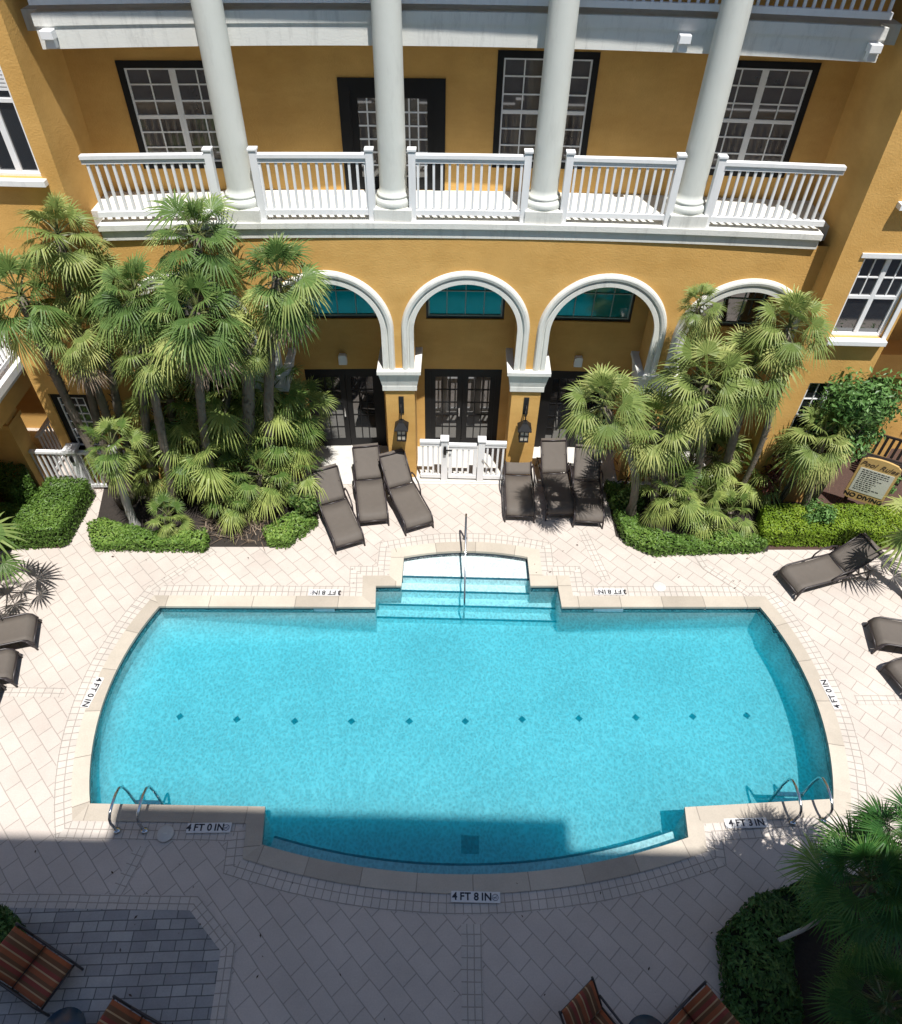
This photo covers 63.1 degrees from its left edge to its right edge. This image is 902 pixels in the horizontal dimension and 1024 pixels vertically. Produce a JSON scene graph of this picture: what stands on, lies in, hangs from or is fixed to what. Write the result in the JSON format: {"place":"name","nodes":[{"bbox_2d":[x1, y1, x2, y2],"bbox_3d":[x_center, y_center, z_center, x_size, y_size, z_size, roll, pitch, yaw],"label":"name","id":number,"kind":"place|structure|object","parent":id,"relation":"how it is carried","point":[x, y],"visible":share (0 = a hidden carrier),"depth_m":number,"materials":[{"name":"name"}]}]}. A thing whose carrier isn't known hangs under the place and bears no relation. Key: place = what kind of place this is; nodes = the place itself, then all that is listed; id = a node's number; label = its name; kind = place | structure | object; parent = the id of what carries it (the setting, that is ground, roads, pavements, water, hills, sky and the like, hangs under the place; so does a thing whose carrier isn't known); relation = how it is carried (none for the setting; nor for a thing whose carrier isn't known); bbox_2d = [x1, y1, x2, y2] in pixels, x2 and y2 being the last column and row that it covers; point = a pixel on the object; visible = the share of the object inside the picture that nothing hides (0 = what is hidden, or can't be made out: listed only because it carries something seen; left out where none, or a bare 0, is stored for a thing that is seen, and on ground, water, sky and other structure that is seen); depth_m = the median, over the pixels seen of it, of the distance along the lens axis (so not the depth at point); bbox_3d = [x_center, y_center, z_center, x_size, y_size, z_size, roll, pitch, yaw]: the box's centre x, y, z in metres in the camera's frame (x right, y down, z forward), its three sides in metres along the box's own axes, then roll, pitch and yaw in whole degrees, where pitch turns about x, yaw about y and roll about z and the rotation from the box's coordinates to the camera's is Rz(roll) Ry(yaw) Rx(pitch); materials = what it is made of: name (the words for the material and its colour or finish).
{"place":"outdoors","nodes":[
{"label":"outdoors","id":0,"kind":"place"},
{"bbox_2d":[0,428,901,1023],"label":"pool deck","id":1,"kind":"structure","parent":0,"point":[78,594],"depth_m":11.44,"materials":[{"name":"stone"}]},
{"bbox_2d":[0,648,22,687],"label":"sun lounger","id":2,"kind":"object","parent":1,"relation":"on","point":[8,659],"visible":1,"depth_m":13.41,"materials":[{"name":"beige"}]},
{"bbox_2d":[0,613,41,650],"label":"sun lounger","id":3,"kind":"object","parent":1,"relation":"on","point":[21,627],"visible":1,"depth_m":13.92,"materials":[{"name":"beige"}]},
{"bbox_2d":[0,322,49,488],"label":"porch building","id":4,"kind":"structure","parent":1,"relation":"on","point":[16,443],"depth_m":15.61,"materials":[{"name":"orange paint"}]},
{"bbox_2d":[0,495,61,548],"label":"planting bed","id":5,"kind":"object","parent":1,"relation":"on","point":[1,499],"visible":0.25,"depth_m":15.79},
{"bbox_2d":[0,511,29,586],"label":"fan palm","id":6,"kind":"object","parent":5,"relation":"on","point":[6,560],"visible":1,"depth_m":13.28,"materials":[{"name":"green plant"}]},
{"bbox_2d":[0,460,40,512],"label":"hedge","id":7,"kind":"object","parent":5,"relation":"on","point":[22,488],"visible":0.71,"depth_m":15.96,"materials":[{"name":"green plant"}]},
{"bbox_2d":[0,475,95,550],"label":"hedge","id":8,"kind":"object","parent":5,"relation":"on","point":[54,519],"visible":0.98,"depth_m":15.82,"materials":[{"name":"green plant"}]},
{"bbox_2d":[0,687,65,696],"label":"paver band","id":9,"kind":"object","parent":1,"relation":"on","point":[33,692],"visible":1,"depth_m":13.34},
{"bbox_2d":[28,417,148,489],"bbox_3d":[-8.164,-1.341,16.912,2.393,1.280,1.312,1,46,0],"label":"porch fence","id":10,"kind":"object","parent":1,"relation":"on","point":[73,452],"visible":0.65,"depth_m":16.51,"materials":[{"name":"white paint"}]},
{"bbox_2d":[0,908,220,1023],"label":"patio","id":11,"kind":"structure","parent":1,"relation":"on","point":[158,967],"depth_m":10.40,"materials":[{"name":"stone"}]},
{"bbox_2d":[0,922,83,1016],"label":"patio chair","id":12,"kind":"object","parent":11,"relation":"on","point":[33,970],"visible":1,"depth_m":9.94,"materials":[{"name":"wood"}]},
{"bbox_2d":[0,893,235,1023],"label":"paver band","id":13,"kind":"object","parent":11,"relation":"on","point":[213,928],"visible":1,"depth_m":10.90,"materials":[{"name":"stone"}]},
{"bbox_2d":[97,995,162,1023],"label":"patio chair","id":14,"kind":"object","parent":11,"relation":"on","point":[115,1012],"visible":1,"depth_m":9.45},
{"bbox_2d":[109,845,146,894],"bbox_3d":[-4.950,5.526,11.224,0.200,0.001,0.834,12,47,10],"label":"paver band","id":15,"kind":"object","parent":1,"relation":"on","point":[128,871],"visible":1,"depth_m":11.25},
{"bbox_2d":[92,485,318,546],"bbox_3d":[-5.539,-0.024,16.575,5.172,0.001,2.286,1,46,0],"label":"planting bed","id":16,"kind":"object","parent":1,"relation":"on","point":[109,509],"visible":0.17,"depth_m":16.45,"materials":[{"name":"soil"}]},
{"bbox_2d":[5,191,117,479],"bbox_3d":[-6.694,-2.646,14.207,1.783,7.052,1.690,1,46,0],"label":"fan palm","id":17,"kind":"object","parent":16,"relation":"on","point":[64,262],"visible":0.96,"depth_m":12.16,"materials":[{"name":"green plant"}]},
{"bbox_2d":[0,244,123,509],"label":"fan palm","id":18,"kind":"object","parent":16,"relation":"on","point":[31,324],"visible":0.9,"depth_m":12.72,"materials":[{"name":"green plant"}]},
{"bbox_2d":[34,299,137,505],"bbox_3d":[-6.711,-1.811,14.594,1.404,5.337,1.602,1,46,0],"label":"fan palm","id":19,"kind":"object","parent":16,"relation":"on","point":[84,362],"visible":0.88,"depth_m":13.16,"materials":[{"name":"green plant"}]},
{"bbox_2d":[63,247,147,495],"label":"fan palm","id":20,"kind":"object","parent":16,"relation":"on","point":[116,401],"visible":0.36,"depth_m":13.07,"materials":[{"name":"green plant"}]},
{"bbox_2d":[78,414,155,533],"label":"fan palm","id":21,"kind":"object","parent":16,"relation":"on","point":[117,467],"visible":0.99,"depth_m":14.45,"materials":[{"name":"green plant"}]},
{"bbox_2d":[81,249,183,508],"bbox_3d":[-5.485,-1.980,14.104,2.089,6.334,1.809,-14,48,-14],"label":"fan palm","id":22,"kind":"object","parent":16,"relation":"on","point":[133,312],"visible":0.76,"depth_m":12.24,"materials":[{"name":"green plant"}]},
{"bbox_2d":[102,325,190,514],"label":"fan palm","id":23,"kind":"object","parent":16,"relation":"on","point":[149,378],"visible":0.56,"depth_m":12.97,"materials":[{"name":"green plant"}]},
{"bbox_2d":[86,516,209,553],"bbox_3d":[-6.529,0.472,15.840,2.753,0.414,0.854,1,46,0],"label":"groundcover","id":24,"kind":"object","parent":16,"relation":"on","point":[111,534],"visible":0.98,"depth_m":15.68,"materials":[{"name":"green plant"}]},
{"bbox_2d":[123,419,190,505],"bbox_3d":[-6.425,-1.002,16.159,1.650,1.968,1.713,1,46,0],"label":"palmetto","id":25,"kind":"object","parent":16,"relation":"on","point":[138,485],"visible":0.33,"depth_m":15.84,"materials":[{"name":"green plant"}]},
{"bbox_2d":[144,490,195,541],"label":"palmetto","id":26,"kind":"object","parent":16,"relation":"on","point":[167,518],"visible":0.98,"depth_m":15.67,"materials":[{"name":"green plant"}]},
{"bbox_2d":[115,357,231,483],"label":"fan palm","id":27,"kind":"object","parent":16,"relation":"on","point":[171,404],"visible":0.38,"depth_m":14.90,"materials":[{"name":"green plant"}]},
{"bbox_2d":[140,188,248,457],"bbox_3d":[-4.452,-2.607,14.223,1.955,7.068,2.070,-9,47,-10],"label":"fan palm","id":28,"kind":"object","parent":16,"relation":"on","point":[193,209],"visible":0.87,"depth_m":12.05,"materials":[{"name":"green plant"}]},
{"bbox_2d":[140,256,257,509],"bbox_3d":[-4.345,-1.754,13.983,2.002,6.230,2.172,1,46,0],"label":"fan palm","id":29,"kind":"object","parent":16,"relation":"on","point":[206,356],"visible":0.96,"depth_m":12.25,"materials":[{"name":"green plant"}]},
{"bbox_2d":[151,400,251,504],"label":"fan palm","id":30,"kind":"object","parent":16,"relation":"on","point":[179,464],"visible":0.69,"depth_m":14.98,"materials":[{"name":"green plant"}]},
{"bbox_2d":[161,433,256,526],"bbox_3d":[-5.093,-0.732,15.814,1.920,2.150,1.932,35,54,28],"label":"palmetto","id":31,"kind":"object","parent":16,"relation":"on","point":[228,486],"visible":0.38,"depth_m":15.59,"materials":[{"name":"green plant"}]},
{"bbox_2d":[170,335,291,468],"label":"fan palm","id":32,"kind":"object","parent":16,"relation":"on","point":[214,412],"visible":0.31,"depth_m":14.63,"materials":[{"name":"green plant"}]},
{"bbox_2d":[199,465,263,541],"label":"palmetto","id":33,"kind":"object","parent":16,"relation":"on","point":[234,515],"visible":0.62,"depth_m":15.73,"materials":[{"name":"green plant"}]},
{"bbox_2d":[192,486,283,552],"bbox_3d":[-4.746,-0.026,16.273,2.230,0.447,2.166,1,46,0],"label":"dry thatch","id":34,"kind":"object","parent":16,"relation":"on","point":[248,523],"visible":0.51,"depth_m":16.20,"materials":[{"name":"brown plant"}]},
{"bbox_2d":[222,304,284,497],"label":"fan palm","id":35,"kind":"object","parent":16,"relation":"on","point":[250,362],"visible":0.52,"depth_m":13.57,"materials":[{"name":"green plant"}]},
{"bbox_2d":[221,440,298,525],"bbox_3d":[-4.127,-0.654,15.937,1.702,1.971,1.681,28,51,23],"label":"palmetto","id":36,"kind":"object","parent":16,"relation":"on","point":[258,487],"visible":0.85,"depth_m":15.65,"materials":[{"name":"green plant"}]},
{"bbox_2d":[220,362,318,449],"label":"fan palm","id":37,"kind":"object","parent":16,"relation":"on","point":[285,415],"visible":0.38,"depth_m":15.11,"materials":[{"name":"green plant"}]},
{"bbox_2d":[233,232,332,494],"bbox_3d":[-3.106,-2.311,14.393,2.134,6.470,1.766,1,46,0],"label":"fan palm","id":38,"kind":"object","parent":16,"relation":"on","point":[287,317],"visible":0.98,"depth_m":12.65,"materials":[{"name":"green plant"}]},
{"bbox_2d":[245,394,326,486],"bbox_3d":[-3.679,-1.506,16.262,2.047,2.625,2.136,1,46,0],"label":"palmetto","id":39,"kind":"object","parent":16,"relation":"on","point":[289,460],"visible":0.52,"depth_m":15.74,"materials":[{"name":"green plant"}]},
{"bbox_2d":[262,509,318,549],"bbox_3d":[-3.504,0.342,16.053,1.248,0.376,0.811,-29,53,-26],"label":"groundcover","id":40,"kind":"object","parent":16,"relation":"on","point":[289,530],"visible":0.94,"depth_m":15.96,"materials":[{"name":"green plant"}]},
{"bbox_2d":[262,439,328,508],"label":"palmetto","id":41,"kind":"object","parent":16,"relation":"on","point":[310,485],"visible":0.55,"depth_m":16.11,"materials":[{"name":"green plant"}]},
{"bbox_2d":[275,376,338,455],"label":"fan palm","id":42,"kind":"object","parent":16,"relation":"on","point":[317,397],"visible":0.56,"depth_m":15.79,"materials":[{"name":"green plant"}]},
{"bbox_2d":[310,463,365,554],"bbox_3d":[-2.516,-0.122,16.088,0.714,0.962,1.857,-16,49,-16],"label":"sun lounger","id":43,"kind":"object","parent":1,"relation":"on","point":[344,527],"visible":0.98,"depth_m":16.20,"materials":[{"name":"beige"}]},
{"bbox_2d":[352,443,389,525],"bbox_3d":[-1.843,-0.625,16.630,0.713,0.904,1.857,-6,46,-7],"label":"sun lounger","id":44,"kind":"object","parent":1,"relation":"on","point":[371,501],"visible":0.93,"depth_m":16.77,"materials":[{"name":"beige"}]},
{"bbox_2d":[379,448,433,535],"bbox_3d":[-1.039,-0.487,16.502,0.714,0.924,1.857,-16,49,-16],"label":"sun lounger","id":45,"kind":"object","parent":1,"relation":"on","point":[411,508],"visible":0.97,"depth_m":16.63,"materials":[{"name":"beige"}]},
{"bbox_2d":[54,533,867,914],"bbox_3d":[0.224,3.220,13.584,14.065,0.001,7.691,1,46,0],"label":"paver border","id":46,"kind":"object","parent":1,"relation":"on","point":[236,865],"visible":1,"depth_m":11.83,"materials":[{"name":"stone"}]},
{"bbox_2d":[90,553,831,873],"bbox_3d":[0.217,3.510,13.990,13.005,0.920,6.779,1,46,0],"label":"pool basin","id":47,"kind":"object","parent":1,"relation":"in","point":[504,726],"visible":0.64,"depth_m":14.05,"materials":[{"name":"paint"}]},
{"bbox_2d":[108,785,164,833],"bbox_3d":[-5.080,4.994,12.003,0.544,1.432,0.700,1,46,0],"label":"pool ladder","id":48,"kind":"object","parent":47,"relation":"attached to","point":[140,802],"visible":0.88,"depth_m":11.63,"materials":[{"name":"silver metal"}]},
{"bbox_2d":[90,554,831,844],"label":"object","id":49,"kind":"structure","parent":47,"relation":"in","point":[399,594],"depth_m":14.97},
{"bbox_2d":[72,542,850,893],"bbox_3d":[0.224,3.224,13.587,13.505,0.058,7.131,1,46,0],"label":"pool coping","id":50,"kind":"object","parent":47,"relation":"on","point":[84,808],"visible":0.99,"depth_m":12.12,"materials":[{"name":"stone"}]},
{"bbox_2d":[451,891,499,902],"bbox_3d":[0.372,5.795,11.055,0.740,0.014,0.156,1,46,0],"label":"depth marker","id":51,"kind":"object","parent":50,"relation":"on","point":[475,897],"visible":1,"depth_m":11.05,"materials":[{"name":"white tile"}]},
{"bbox_2d":[768,776,833,825],"bbox_3d":[5.803,4.969,12.285,0.617,1.432,0.720,1,46,0],"label":"pool ladder","id":52,"kind":"object","parent":50,"relation":"attached to","point":[798,794],"visible":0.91,"depth_m":12.12,"materials":[{"name":"silver metal"}]},
{"bbox_2d":[461,924,483,1023],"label":"paver band","id":53,"kind":"object","parent":1,"relation":"on","point":[471,975],"visible":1,"depth_m":10.37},
{"bbox_2d":[503,448,535,522],"bbox_3d":[1.558,-0.719,16.847,0.714,0.840,1.879,1,46,0],"label":"sun lounger","id":54,"kind":"object","parent":1,"relation":"on","point":[519,496],"visible":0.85,"depth_m":16.76,"materials":[{"name":"beige"}]},
{"bbox_2d":[535,438,575,520],"bbox_3d":[2.425,-0.783,16.870,0.714,0.924,1.857,-1,46,-3],"label":"sun lounger","id":55,"kind":"object","parent":1,"relation":"on","point":[558,495],"visible":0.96,"depth_m":17.04,"materials":[{"name":"beige"}]},
{"bbox_2d":[568,444,604,528],"bbox_3d":[3.114,-0.627,16.709,0.713,0.962,1.857,3,46,2],"label":"sun lounger","id":56,"kind":"object","parent":1,"relation":"on","point":[588,497],"visible":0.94,"depth_m":16.83,"materials":[{"name":"beige"}]},
{"bbox_2d":[558,976,622,1023],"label":"patio chair","id":57,"kind":"object","parent":1,"relation":"on","point":[583,1005],"visible":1,"depth_m":9.60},
{"bbox_2d":[606,488,768,552],"bbox_3d":[5.421,-0.024,16.833,3.576,0.001,2.628,1,46,0],"label":"planting bed","id":58,"kind":"object","parent":1,"relation":"on","point":[752,516],"visible":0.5,"depth_m":16.66,"materials":[{"name":"soil"}]},
{"bbox_2d":[556,362,657,516],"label":"fan palm","id":59,"kind":"object","parent":58,"relation":"on","point":[594,434],"visible":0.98,"depth_m":13.06,"materials":[{"name":"green plant"}]},
{"bbox_2d":[609,381,695,519],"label":"fan palm","id":60,"kind":"object","parent":58,"relation":"on","point":[648,456],"visible":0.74,"depth_m":14.26,"materials":[{"name":"green plant"}]},
{"bbox_2d":[634,449,706,532],"bbox_3d":[4.756,-0.470,16.047,1.817,1.843,1.749,1,46,0],"label":"palmetto","id":61,"kind":"object","parent":58,"relation":"on","point":[694,500],"visible":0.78,"depth_m":15.72,"materials":[{"name":"green plant"}]},
{"bbox_2d":[604,479,768,556],"bbox_3d":[4.913,0.391,16.195,3.796,0.403,1.774,24,50,21],"label":"groundcover","id":62,"kind":"object","parent":58,"relation":"on","point":[649,540],"visible":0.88,"depth_m":15.93,"materials":[{"name":"green plant"}]},
{"bbox_2d":[664,468,737,541],"bbox_3d":[5.484,-0.024,16.261,1.681,1.876,1.734,1,46,0],"label":"palmetto","id":63,"kind":"object","parent":58,"relation":"on","point":[706,523],"visible":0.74,"depth_m":15.86,"materials":[{"name":"green plant"}]},
{"bbox_2d":[677,281,726,478],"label":"fan palm","id":64,"kind":"object","parent":58,"relation":"on","point":[703,324],"visible":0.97,"depth_m":13.17,"materials":[{"name":"green plant"}]},
{"bbox_2d":[645,324,759,508],"bbox_3d":[4.752,-1.402,14.788,2.162,4.888,1.822,1,46,0],"label":"fan palm","id":65,"kind":"object","parent":58,"relation":"on","point":[702,422],"visible":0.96,"depth_m":13.54,"materials":[{"name":"green plant"}]},
{"bbox_2d":[685,425,749,511],"bbox_3d":[5.861,-0.964,16.477,1.501,2.136,1.700,1,46,0],"label":"palmetto","id":66,"kind":"object","parent":58,"relation":"on","point":[716,467],"visible":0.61,"depth_m":15.99,"materials":[{"name":"green plant"}]},
{"bbox_2d":[703,485,758,550],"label":"palmetto","id":67,"kind":"object","parent":58,"relation":"on","point":[747,522],"visible":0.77,"depth_m":16.04,"materials":[{"name":"green plant"}]},
{"bbox_2d":[705,324,808,504],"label":"fan palm","id":68,"kind":"object","parent":58,"relation":"on","point":[757,400],"visible":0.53,"depth_m":13.64,"materials":[{"name":"green plant"}]},
{"bbox_2d":[723,437,794,510],"bbox_3d":[6.904,-0.739,16.618,1.757,2.038,1.936,20,49,17],"label":"palmetto","id":69,"kind":"object","parent":58,"relation":"on","point":[750,488],"visible":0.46,"depth_m":16.34,"materials":[{"name":"green plant"}]},
{"bbox_2d":[726,284,840,507],"bbox_3d":[5.979,-1.785,14.583,1.677,5.744,1.462,-18,49,-18],"label":"fan palm","id":70,"kind":"object","parent":58,"relation":"on","point":[790,301],"visible":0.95,"depth_m":12.98,"materials":[{"name":"green plant"}]},
{"bbox_2d":[663,980,739,1023],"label":"patio chair","id":71,"kind":"object","parent":1,"relation":"on","point":[705,1005],"visible":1,"depth_m":9.61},
{"bbox_2d":[732,876,901,1023],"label":"planting bed","id":72,"kind":"object","parent":1,"relation":"on","point":[808,964],"depth_m":10.53,"materials":[{"name":"soil"}]},
{"bbox_2d":[715,881,816,1023],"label":"shrub","id":73,"kind":"object","parent":72,"relation":"on","point":[760,982],"visible":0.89,"depth_m":10.31,"materials":[{"name":"green plant"}]},
{"bbox_2d":[774,810,901,979],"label":"fan palm","id":74,"kind":"object","parent":72,"relation":"on","point":[873,925],"visible":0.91,"depth_m":8.63,"materials":[{"name":"green plant"}]},
{"bbox_2d":[803,939,901,1023],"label":"palmetto","id":75,"kind":"object","parent":72,"relation":"on","point":[889,1009],"visible":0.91,"depth_m":9.29,"materials":[{"name":"green plant"}]},
{"bbox_2d":[837,783,901,938],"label":"fan palm","id":76,"kind":"object","parent":72,"relation":"on","point":[877,815],"visible":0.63,"depth_m":8.94,"materials":[{"name":"green plant"}]},
{"bbox_2d":[774,533,883,600],"bbox_3d":[7.838,1.113,15.223,1.879,0.840,0.714,-13,48,-13],"label":"sun lounger","id":77,"kind":"object","parent":1,"relation":"on","point":[855,554],"visible":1,"depth_m":15.23,"materials":[{"name":"beige"}]},
{"bbox_2d":[761,449,901,549],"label":"planting bed","id":78,"kind":"object","parent":1,"relation":"on","point":[834,494],"visible":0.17,"depth_m":17.33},
{"bbox_2d":[769,402,861,511],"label":"fan palm","id":79,"kind":"object","parent":78,"relation":"on","point":[812,465],"visible":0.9,"depth_m":14.83,"materials":[{"name":"green plant"}]},
{"bbox_2d":[799,498,837,528],"bbox_3d":[8.133,0.087,16.274,0.920,0.798,0.875,1,46,0],"label":"bush","id":80,"kind":"object","parent":78,"relation":"on","point":[827,514],"visible":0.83,"depth_m":16.02,"materials":[{"name":"green plant"}]},
{"bbox_2d":[755,502,901,546],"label":"hedge","id":81,"kind":"object","parent":78,"relation":"on","point":[781,524],"visible":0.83,"depth_m":16.08,"materials":[{"name":"green plant"}]},
{"bbox_2d":[794,366,901,503],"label":"bush","id":82,"kind":"object","parent":78,"relation":"on","point":[871,403],"visible":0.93,"depth_m":14.24,"materials":[{"name":"green plant"}]},
{"bbox_2d":[841,457,901,505],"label":"rules sign","id":83,"kind":"object","parent":78,"relation":"on","point":[872,481],"visible":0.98,"depth_m":16.14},
{"bbox_2d":[864,616,901,653],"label":"sun lounger","id":84,"kind":"object","parent":1,"relation":"on","point":[885,630],"visible":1,"depth_m":14.22,"materials":[{"name":"brown"}]},
{"bbox_2d":[876,495,901,576],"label":"fan palm","id":85,"kind":"object","parent":1,"relation":"on","point":[896,542],"visible":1,"depth_m":14.14,"materials":[{"name":"green plant"}]},
{"label":"ground","id":86,"kind":"structure","parent":0,"visible":0},
{"bbox_2d":[0,0,901,501],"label":"apartment building","id":87,"kind":"structure","parent":86,"relation":"on","point":[492,214],"depth_m":12.94,"materials":[{"name":"orange paint"}]},
{"bbox_2d":[0,67,48,187],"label":"window","id":88,"kind":"structure","parent":87,"relation":"in","point":[17,158],"depth_m":11.87,"materials":[{"name":"white paint"}]},
{"bbox_2d":[50,394,99,449],"bbox_3d":[-7.975,-1.955,15.848,0.800,1.570,0.070,1,46,0],"label":"window","id":89,"kind":"structure","parent":87,"relation":"in","point":[81,401],"depth_m":15.72,"materials":[{"name":"black paint"}]},
{"bbox_2d":[115,60,222,168],"bbox_3d":[-4.712,-6.932,12.870,1.771,1.740,0.071,-2,46,-3],"label":"window","id":90,"kind":"structure","parent":87,"relation":"in","point":[168,101],"depth_m":12.75,"materials":[{"name":"glass"}]},
{"bbox_2d":[296,284,376,317],"bbox_3d":[-2.389,-4.587,15.200,1.666,1.250,0.070,-1,46,-2],"label":"transom window","id":91,"kind":"structure","parent":87,"relation":"in","point":[346,303],"depth_m":15.47,"materials":[{"name":"teal glass"}]},
{"bbox_2d":[304,369,386,445],"bbox_3d":[-2.440,-2.460,17.386,1.768,2.310,0.128,-1,46,-2],"label":"french door","id":92,"kind":"structure","parent":87,"relation":"in","point":[364,397],"depth_m":17.37,"materials":[{"name":"black paint"}]},
{"bbox_2d":[337,77,445,190],"bbox_3d":[-1.034,-6.788,13.261,1.865,1.895,0.102,0,46,-2],"label":"french door","id":93,"kind":"structure","parent":87,"relation":"in","point":[424,98],"depth_m":13.06,"materials":[{"name":"black paint"}]},
{"bbox_2d":[418,435,506,483],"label":"pool gate","id":94,"kind":"structure","parent":87,"relation":"attached to","point":[481,445],"depth_m":16.94,"materials":[{"name":"white paint"}]},
{"bbox_2d":[424,369,501,444],"bbox_3d":[0.261,-2.472,17.461,1.763,2.310,0.128,0,46,-1],"label":"french door","id":95,"kind":"structure","parent":87,"relation":"in","point":[443,388],"depth_m":17.36,"materials":[{"name":"black paint"}]},
{"bbox_2d":[426,285,504,318],"bbox_3d":[0.312,-4.598,15.275,1.662,1.250,0.070,0,46,-1],"label":"transom window","id":96,"kind":"structure","parent":87,"relation":"in","point":[458,301],"depth_m":15.50,"materials":[{"name":"teal glass"}]},
{"bbox_2d":[492,50,600,168],"bbox_3d":[1.633,-7.070,12.987,1.721,1.900,0.071,1,46,0],"label":"window","id":97,"kind":"structure","parent":87,"relation":"in","point":[519,72],"depth_m":12.87,"materials":[{"name":"glass"}]},
{"bbox_2d":[534,371,620,448],"bbox_3d":[2.960,-2.427,17.482,1.760,2.310,0.130,1,46,0],"label":"french door","id":98,"kind":"structure","parent":87,"relation":"in","point":[551,407],"depth_m":17.40,"materials":[{"name":"black paint"}]},
{"bbox_2d":[554,287,635,321],"bbox_3d":[3.012,-4.552,15.294,1.660,1.250,0.070,2,46,0],"label":"transom window","id":99,"kind":"structure","parent":87,"relation":"in","point":[606,303],"depth_m":15.52,"materials":[{"name":"teal glass"}]},
{"bbox_2d":[695,292,767,326],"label":"transom window","id":100,"kind":"structure","parent":87,"relation":"in","point":[740,306],"depth_m":15.43,"materials":[{"name":"black glass"}]},
{"bbox_2d":[709,60,821,177],"bbox_3d":[5.321,-6.921,13.000,1.743,1.880,0.071,3,46,1],"label":"window","id":101,"kind":"structure","parent":87,"relation":"in","point":[768,101],"depth_m":12.88,"materials":[{"name":"glass"}]},
{"bbox_2d":[777,383,854,455],"bbox_3d":[7.639,-1.922,15.358,1.080,1.860,0.270,1,46,0],"label":"window","id":102,"kind":"structure","parent":87,"relation":"in","point":[811,394],"depth_m":15.12,"materials":[{"name":"glass"}]},
{"bbox_2d":[825,258,901,346],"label":"window","id":103,"kind":"structure","parent":87,"relation":"in","point":[876,290],"depth_m":13.53,"materials":[{"name":"white paint"}]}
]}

